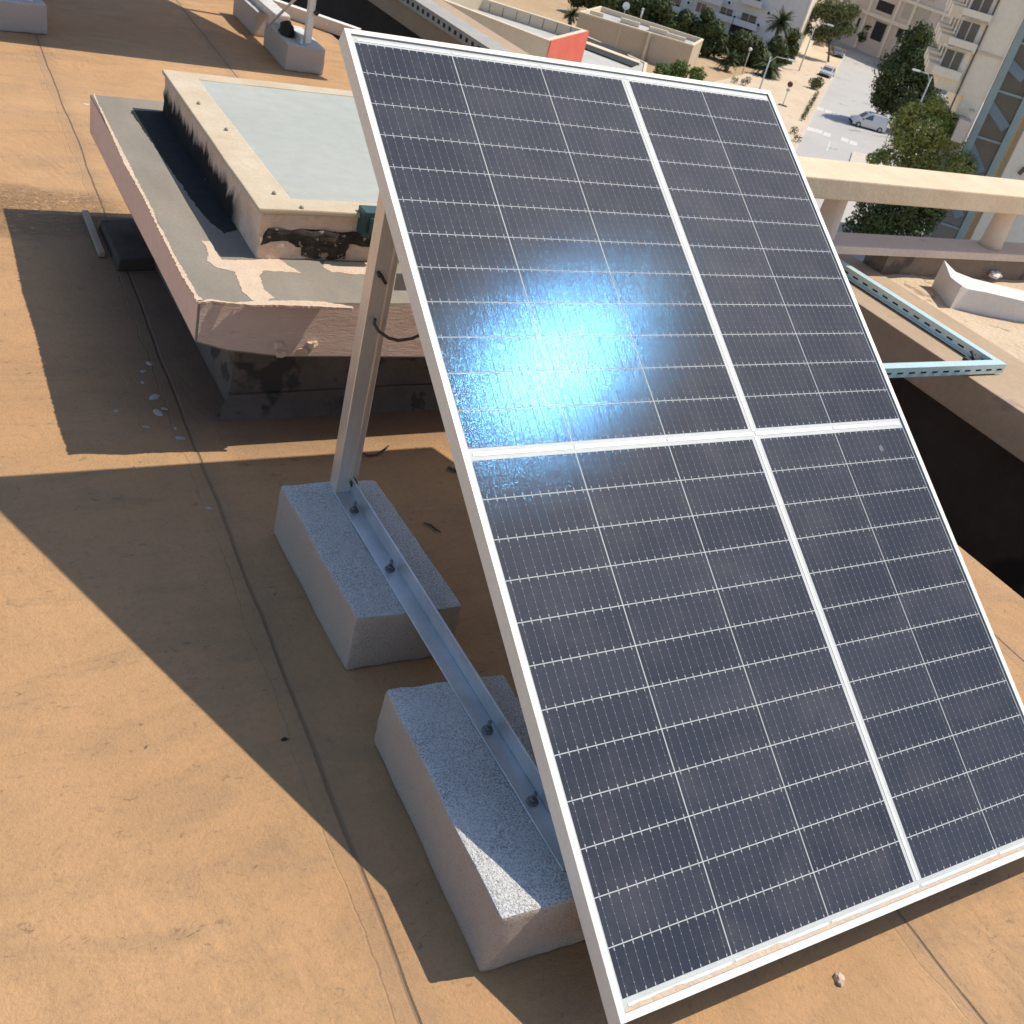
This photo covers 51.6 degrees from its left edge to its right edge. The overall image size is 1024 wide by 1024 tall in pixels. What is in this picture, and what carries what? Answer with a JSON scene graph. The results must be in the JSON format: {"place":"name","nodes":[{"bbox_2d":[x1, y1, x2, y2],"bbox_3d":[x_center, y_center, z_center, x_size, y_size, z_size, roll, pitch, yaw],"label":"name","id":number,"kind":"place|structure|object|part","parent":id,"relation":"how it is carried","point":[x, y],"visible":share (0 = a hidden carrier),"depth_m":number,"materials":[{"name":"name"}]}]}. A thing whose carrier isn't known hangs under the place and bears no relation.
{"place":"outdoors","nodes":[
{"label":"outdoors","id":0,"kind":"place"},
{"bbox_2d":[493,0,856,81],"bbox_3d":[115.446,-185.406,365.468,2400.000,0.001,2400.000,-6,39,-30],"label":"ground","id":1,"kind":"structure","parent":0,"point":[553,9],"depth_m":139.71,"materials":[{"name":"soil"}]},
{"bbox_2d":[443,0,588,62],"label":"flat roofed building","id":2,"kind":"structure","parent":1,"relation":"on","point":[532,34],"depth_m":101.39,"materials":[{"name":"beige paint"}]},
{"bbox_2d":[563,5,580,25],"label":"palm tree","id":3,"kind":"object","parent":1,"relation":"on","point":[571,16],"visible":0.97,"depth_m":132.47,"materials":[{"name":"green plant"}]},
{"bbox_2d":[567,0,597,8],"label":"tree","id":4,"kind":"object","parent":1,"relation":"on","point":[588,4],"visible":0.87,"depth_m":143.68,"materials":[{"name":"green plant"}]},
{"bbox_2d":[595,0,643,15],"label":"tree","id":5,"kind":"object","parent":1,"relation":"on","point":[616,5],"visible":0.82,"depth_m":139.93,"materials":[{"name":"green plant"}]},
{"bbox_2d":[576,6,703,69],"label":"beige building","id":6,"kind":"structure","parent":1,"relation":"on","point":[645,40],"depth_m":126.74,"materials":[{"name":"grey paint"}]},
{"bbox_2d":[623,2,629,15],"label":"satellite dish","id":7,"kind":"object","parent":6,"relation":"on","point":[626,5],"visible":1,"depth_m":131.19,"materials":[{"name":"grey paint"}]},
{"bbox_2d":[630,0,674,24],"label":"tree","id":8,"kind":"object","parent":1,"relation":"on","point":[655,11],"visible":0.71,"depth_m":139.77,"materials":[{"name":"green plant"}]},
{"bbox_2d":[659,8,697,34],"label":"tree","id":9,"kind":"object","parent":1,"relation":"on","point":[681,20],"visible":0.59,"depth_m":138.87,"materials":[{"name":"green plant"}]},
{"bbox_2d":[653,59,706,80],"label":"bush","id":10,"kind":"object","parent":1,"relation":"on","point":[678,68],"visible":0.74,"depth_m":118.84,"materials":[{"name":"green plant"}]},
{"bbox_2d":[686,17,717,57],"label":"tree","id":11,"kind":"object","parent":1,"relation":"on","point":[707,47],"visible":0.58,"depth_m":139.71,"materials":[{"name":"green plant"}]},
{"bbox_2d":[700,7,729,58],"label":"tree","id":12,"kind":"object","parent":1,"relation":"on","point":[713,28],"visible":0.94,"depth_m":138.91,"materials":[{"name":"green plant"}]},
{"bbox_2d":[716,47,740,71],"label":"palm tree","id":13,"kind":"object","parent":1,"relation":"on","point":[727,62],"visible":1,"depth_m":134.83,"materials":[{"name":"green plant"}]},
{"bbox_2d":[649,0,823,52],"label":"apartment block","id":14,"kind":"structure","parent":1,"relation":"on","point":[750,16],"depth_m":163.61,"materials":[{"name":"white paint"}]},
{"bbox_2d":[670,0,681,6],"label":"window","id":15,"kind":"structure","parent":14,"relation":"in","point":[677,2],"depth_m":167.63,"materials":[{"name":"grey glass"}]},
{"bbox_2d":[695,2,706,12],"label":"window","id":16,"kind":"structure","parent":14,"relation":"in","point":[699,6],"depth_m":166.33,"materials":[{"name":"grey glass"}]},
{"bbox_2d":[719,6,733,16],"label":"window","id":17,"kind":"structure","parent":14,"relation":"in","point":[723,10],"depth_m":164.87,"materials":[{"name":"grey glass"}]},
{"bbox_2d":[740,12,757,23],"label":"window","id":18,"kind":"structure","parent":14,"relation":"in","point":[747,17],"depth_m":163.79,"materials":[{"name":"grey glass"}]},
{"bbox_2d":[723,29,753,65],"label":"tree","id":19,"kind":"object","parent":1,"relation":"on","point":[742,41],"visible":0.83,"depth_m":139.81,"materials":[{"name":"green plant"}]},
{"bbox_2d":[742,47,751,73],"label":"park lamp","id":20,"kind":"object","parent":1,"relation":"on","point":[750,48],"visible":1,"depth_m":135.76,"materials":[{"name":"grey metal"}]},
{"bbox_2d":[743,33,766,67],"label":"tree","id":21,"kind":"object","parent":1,"relation":"on","point":[758,49],"visible":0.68,"depth_m":142.17,"materials":[{"name":"green plant"}]},
{"bbox_2d":[763,5,797,37],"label":"palm tree","id":22,"kind":"object","parent":1,"relation":"on","point":[779,24],"visible":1,"depth_m":146.57,"materials":[{"name":"green plant"}]},
{"bbox_2d":[784,27,802,64],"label":"tree","id":23,"kind":"object","parent":1,"relation":"on","point":[793,38],"visible":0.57,"depth_m":151.39,"materials":[{"name":"green plant"}]},
{"bbox_2d":[819,65,835,78],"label":"parked car","id":24,"kind":"object","parent":1,"relation":"on","point":[827,71],"visible":1,"depth_m":151.12,"materials":[{"name":"silver metal"}]},
{"bbox_2d":[813,0,842,46],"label":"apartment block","id":25,"kind":"structure","parent":1,"relation":"on","point":[822,45],"depth_m":179.42,"materials":[{"name":"beige paint"}]},
{"bbox_2d":[830,45,843,57],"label":"parked car","id":26,"kind":"object","parent":1,"relation":"on","point":[836,51],"visible":0.92,"depth_m":172.77,"materials":[{"name":"paint"}]},
{"bbox_2d":[857,23,871,41],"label":"tree","id":27,"kind":"object","parent":1,"relation":"on","point":[862,36],"visible":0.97,"depth_m":187.85,"materials":[{"name":"green plant"}]},
{"bbox_2d":[842,202,949,236],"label":"broadleaf tree","id":28,"kind":"object","parent":1,"relation":"on","point":[877,218],"visible":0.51,"depth_m":67.75,"materials":[{"name":"green plant"}]},
{"bbox_2d":[869,19,944,128],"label":"broadleaf tree","id":29,"kind":"object","parent":1,"relation":"on","point":[889,97],"visible":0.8,"depth_m":124.25,"materials":[{"name":"green plant"}]},
{"bbox_2d":[912,68,931,101],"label":"street lamp","id":30,"kind":"object","parent":1,"relation":"on","point":[913,69],"visible":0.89,"depth_m":121.17,"materials":[{"name":"grey metal"}]},
{"bbox_2d":[865,95,979,174],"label":"broadleaf tree","id":31,"kind":"object","parent":1,"relation":"on","point":[920,114],"visible":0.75,"depth_m":71.47,"materials":[{"name":"green plant"}]},
{"bbox_2d":[832,0,1023,101],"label":"apartment block","id":32,"kind":"structure","parent":1,"relation":"on","point":[889,21],"depth_m":183.53,"materials":[{"name":"beige paint"}]},
{"bbox_2d":[887,0,1023,235],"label":"apartment building","id":33,"kind":"structure","parent":1,"relation":"on","point":[964,60],"depth_m":69.45,"materials":[{"name":"beige paint"}]},
{"bbox_2d":[939,47,965,70],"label":"window","id":34,"kind":"structure","parent":33,"relation":"in","point":[952,58],"depth_m":69.54,"materials":[{"name":"grey glass"}]},
{"bbox_2d":[954,19,961,36],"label":"side window","id":35,"kind":"structure","parent":33,"relation":"in","point":[960,20],"depth_m":70.63,"materials":[{"name":"grey glass"}]},
{"bbox_2d":[955,18,981,42],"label":"window","id":36,"kind":"structure","parent":33,"relation":"in","point":[968,30],"depth_m":68.53,"materials":[{"name":"grey glass"}]},
{"bbox_2d":[969,0,994,13],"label":"window","id":37,"kind":"structure","parent":33,"relation":"in","point":[984,6],"depth_m":67.67,"materials":[{"name":"grey glass"}]},
{"bbox_2d":[923,18,1023,238],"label":"glazed staircase","id":38,"kind":"structure","parent":1,"relation":"on","point":[995,126],"depth_m":70.64,"materials":[{"name":"glass"}]},
{"bbox_2d":[963,115,1023,242],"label":"end building","id":39,"kind":"structure","parent":1,"relation":"on","point":[1011,165],"depth_m":72.95,"materials":[{"name":"beige concrete"}]},
{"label":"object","id":40,"kind":"structure","parent":1,"relation":"on","visible":0},
{"bbox_2d":[884,274,1023,361],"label":"terrace","id":41,"kind":"structure","parent":40,"relation":"on","point":[1006,335],"depth_m":4.53,"materials":[{"name":"beige concrete"}]},
{"bbox_2d":[797,156,1023,279],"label":"balustrade","id":42,"kind":"object","parent":41,"relation":"on","point":[836,185],"visible":0.59,"depth_m":4.63,"materials":[{"name":"concrete"}]},
{"bbox_2d":[931,261,1023,321],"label":"concrete upstand","id":43,"kind":"object","parent":41,"relation":"on","point":[952,288],"visible":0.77,"depth_m":4.57,"materials":[{"name":"white concrete"}]},
{"bbox_2d":[989,270,1002,278],"bbox_3d":[2.297,-1.128,5.032,0.088,0.021,0.051,-20,47,-43],"label":"plastic scrap","id":44,"kind":"object","parent":41,"relation":"on","point":[995,274],"visible":1,"depth_m":5.01,"materials":[{"name":"white plastic"}]},
{"bbox_2d":[714,44,845,147],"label":"pavement","id":45,"kind":"structure","parent":0,"point":[800,93],"depth_m":135.74,"materials":[{"name":"beige concrete"}]},
{"bbox_2d":[581,36,646,71],"bbox_3d":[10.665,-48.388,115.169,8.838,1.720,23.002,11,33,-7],"label":"building","id":46,"kind":"structure","parent":45,"relation":"on","point":[597,52],"depth_m":116.25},
{"bbox_2d":[751,48,787,80],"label":"palm tree","id":47,"kind":"object","parent":45,"relation":"on","point":[772,67],"visible":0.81,"depth_m":137.94,"materials":[{"name":"green plant"}]},
{"bbox_2d":[759,57,796,88],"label":"street lamp","id":48,"kind":"object","parent":45,"relation":"on","point":[792,60],"visible":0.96,"depth_m":119.09,"materials":[{"name":"grey metal"}]},
{"bbox_2d":[766,35,790,66],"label":"tree","id":49,"kind":"object","parent":45,"relation":"on","point":[777,45],"visible":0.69,"depth_m":144.02,"materials":[{"name":"green plant"}]},
{"bbox_2d":[778,81,792,106],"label":"traffic sign","id":50,"kind":"object","parent":45,"relation":"on","point":[789,84],"visible":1,"depth_m":122.94,"materials":[{"name":"grey metal"}]},
{"bbox_2d":[789,126,798,133],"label":"dry shrub","id":51,"kind":"object","parent":45,"relation":"on","point":[794,130],"visible":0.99,"depth_m":111.49,"materials":[{"name":"beige plant"}]},
{"bbox_2d":[798,23,833,70],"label":"street lamp","id":52,"kind":"object","parent":45,"relation":"on","point":[809,43],"visible":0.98,"depth_m":148.00,"materials":[{"name":"grey metal"}]},
{"bbox_2d":[808,76,824,89],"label":"round hedge","id":53,"kind":"object","parent":45,"relation":"on","point":[815,83],"visible":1,"depth_m":139.08,"materials":[{"name":"green plant"}]},
{"bbox_2d":[804,0,861,61],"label":"olive tree","id":54,"kind":"object","parent":45,"relation":"on","point":[843,13],"visible":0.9,"depth_m":161.72,"materials":[{"name":"green plant"}]},
{"bbox_2d":[831,39,873,56],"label":"cross street","id":55,"kind":"structure","parent":0,"point":[837,43],"depth_m":189.02,"materials":[{"name":"grey asphalt"}]},
{"bbox_2d":[795,49,983,261],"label":"road","id":56,"kind":"structure","parent":0,"point":[847,95],"depth_m":125.44,"materials":[{"name":"grey asphalt"}]},
{"bbox_2d":[794,49,846,150],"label":"kerb","id":57,"kind":"structure","parent":56,"relation":"on","point":[813,112],"depth_m":128.04,"materials":[{"name":"concrete"}]},
{"bbox_2d":[807,107,857,145],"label":"road markings","id":58,"kind":"object","parent":56,"relation":"on","point":[829,134],"visible":1,"depth_m":116.91,"materials":[{"name":"paint"}]},
{"bbox_2d":[849,111,889,132],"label":"parked car","id":59,"kind":"object","parent":56,"relation":"on","point":[878,122],"visible":1,"depth_m":124.60,"materials":[{"name":"white paint"}]},
{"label":"side window","id":60,"kind":"part","parent":59,"relation":"part of","materials":[{"name":"black glass"}]},
{"bbox_2d":[850,151,892,165],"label":"traffic island","id":61,"kind":"structure","parent":56,"relation":"on","point":[858,157],"depth_m":109.27,"materials":[{"name":"concrete"}]},
{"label":"light well","id":62,"kind":"structure","parent":0,"visible":0},
{"bbox_2d":[281,0,1023,598],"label":"parapet wall","id":63,"kind":"structure","parent":62,"relation":"on","point":[967,432],"depth_m":4.16,"materials":[{"name":"beige concrete"}]},
{"bbox_2d":[398,0,512,52],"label":"cable tray","id":64,"kind":"object","parent":63,"relation":"on","point":[452,25],"visible":0.35,"depth_m":6.82,"materials":[{"name":"silver metal"}]},
{"bbox_2d":[839,258,1006,377],"bbox_3d":[1.151,-0.791,4.034,1.030,0.038,1.053,-6,39,-30],"label":"slotted frame","id":65,"kind":"object","parent":63,"relation":"on","point":[977,360],"visible":0.44,"depth_m":4.03,"materials":[{"name":"metal"}]},
{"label":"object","id":66,"kind":"structure","parent":0,"visible":0},
{"bbox_2d":[0,0,1023,1023],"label":"roof","id":67,"kind":"structure","parent":66,"relation":"on","point":[189,834],"depth_m":1.94,"materials":[{"name":"beige concrete"}]},
{"bbox_2d":[0,0,46,33],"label":"concrete block","id":68,"kind":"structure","parent":67,"relation":"on","point":[22,16],"depth_m":5.07,"materials":[{"name":"grey concrete"}]},
{"bbox_2d":[82,210,155,271],"bbox_3d":[-1.267,-0.887,3.422,0.175,0.044,0.437,-6,39,-30],"label":"bitumen block","id":69,"kind":"object","parent":67,"relation":"on","point":[126,245],"depth_m":3.36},
{"bbox_2d":[149,394,159,399],"bbox_3d":[-0.921,-0.297,2.725,0.021,0.003,0.038,17,33,1],"label":"plaster flake","id":70,"kind":"object","parent":67,"relation":"on","point":[154,396],"visible":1,"depth_m":2.72,"materials":[{"name":"white paint"}]},
{"bbox_2d":[153,409,162,415],"bbox_3d":[-0.893,-0.252,2.670,0.023,0.003,0.038,-6,39,-30],"label":"plaster flake","id":71,"kind":"object","parent":67,"relation":"on","point":[157,412],"visible":1,"depth_m":2.67,"materials":[{"name":"white paint"}]},
{"bbox_2d":[175,436,185,439],"bbox_3d":[-0.814,-0.182,2.601,0.026,0.002,0.016,0,36,-23],"label":"plaster flake","id":72,"kind":"object","parent":67,"relation":"on","point":[180,437],"visible":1,"depth_m":2.60,"materials":[{"name":"white paint"}]},
{"bbox_2d":[233,0,289,36],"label":"concrete block","id":73,"kind":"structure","parent":67,"relation":"on","point":[251,16],"depth_m":6.20,"materials":[{"name":"grey concrete"}]},
{"bbox_2d":[90,69,438,421],"bbox_3d":[-0.399,-0.857,3.288,1.551,0.550,1.526,-6,39,-30],"label":"skylight","id":74,"kind":"object","parent":67,"relation":"on","point":[263,284],"visible":0.55,"depth_m":2.76,"materials":[{"name":"pink paint"}]},
{"bbox_2d":[263,21,324,74],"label":"concrete block","id":75,"kind":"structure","parent":67,"relation":"on","point":[291,54],"depth_m":5.72,"materials":[{"name":"grey concrete"}]},
{"bbox_2d":[251,0,318,44],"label":"metal frame","id":76,"kind":"object","parent":75,"relation":"on","point":[311,12],"visible":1,"depth_m":5.69,"materials":[{"name":"metal"}]},
{"bbox_2d":[277,20,293,37],"bbox_3d":[-1.225,-2.620,5.751,0.082,0.102,0.141,-6,39,-30],"label":"rubber bundle","id":77,"kind":"object","parent":75,"relation":"on","point":[286,29],"visible":0.95,"depth_m":5.72,"materials":[{"name":"black rubber"}]},
{"bbox_2d":[273,0,360,35],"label":"roof edge kerb","id":78,"kind":"structure","parent":67,"relation":"on","point":[321,22],"depth_m":6.70,"materials":[{"name":"white concrete"}]},
{"bbox_2d":[274,481,460,669],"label":"concrete block","id":79,"kind":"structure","parent":67,"relation":"on","point":[364,619],"depth_m":2.14,"materials":[{"name":"grey concrete"}]},
{"bbox_2d":[362,445,388,455],"bbox_3d":[-0.348,-0.158,2.755,0.025,0.006,0.091,37,38,29],"label":"cable","id":80,"kind":"object","parent":67,"relation":"on","point":[382,450],"visible":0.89,"depth_m":2.74,"materials":[{"name":"black rubber"}]},
{"bbox_2d":[423,522,440,531],"bbox_3d":[-0.190,0.036,2.539,0.052,0.005,0.008,28,35,18],"label":"twig","id":81,"kind":"object","parent":67,"relation":"on","point":[432,526],"visible":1,"depth_m":2.54,"materials":[{"name":"brown wood"}]},
{"bbox_2d":[373,675,584,971],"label":"concrete block","id":82,"kind":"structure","parent":67,"relation":"on","point":[502,877],"depth_m":1.69,"materials":[{"name":"grey concrete"}]},
{"bbox_2d":[330,28,1023,1023],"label":"solar panel","id":83,"kind":"object","parent":82,"relation":"on","point":[770,702],"visible":1,"depth_m":1.95,"materials":[{"name":"glass"}]},
{"bbox_2d":[834,971,844,986],"bbox_3d":[0.542,0.772,1.754,0.017,0.011,0.027,16,33,0],"label":"stone","id":84,"kind":"object","parent":67,"relation":"on","point":[839,978],"visible":1,"depth_m":1.75,"materials":[{"name":"stone"}]}
]}

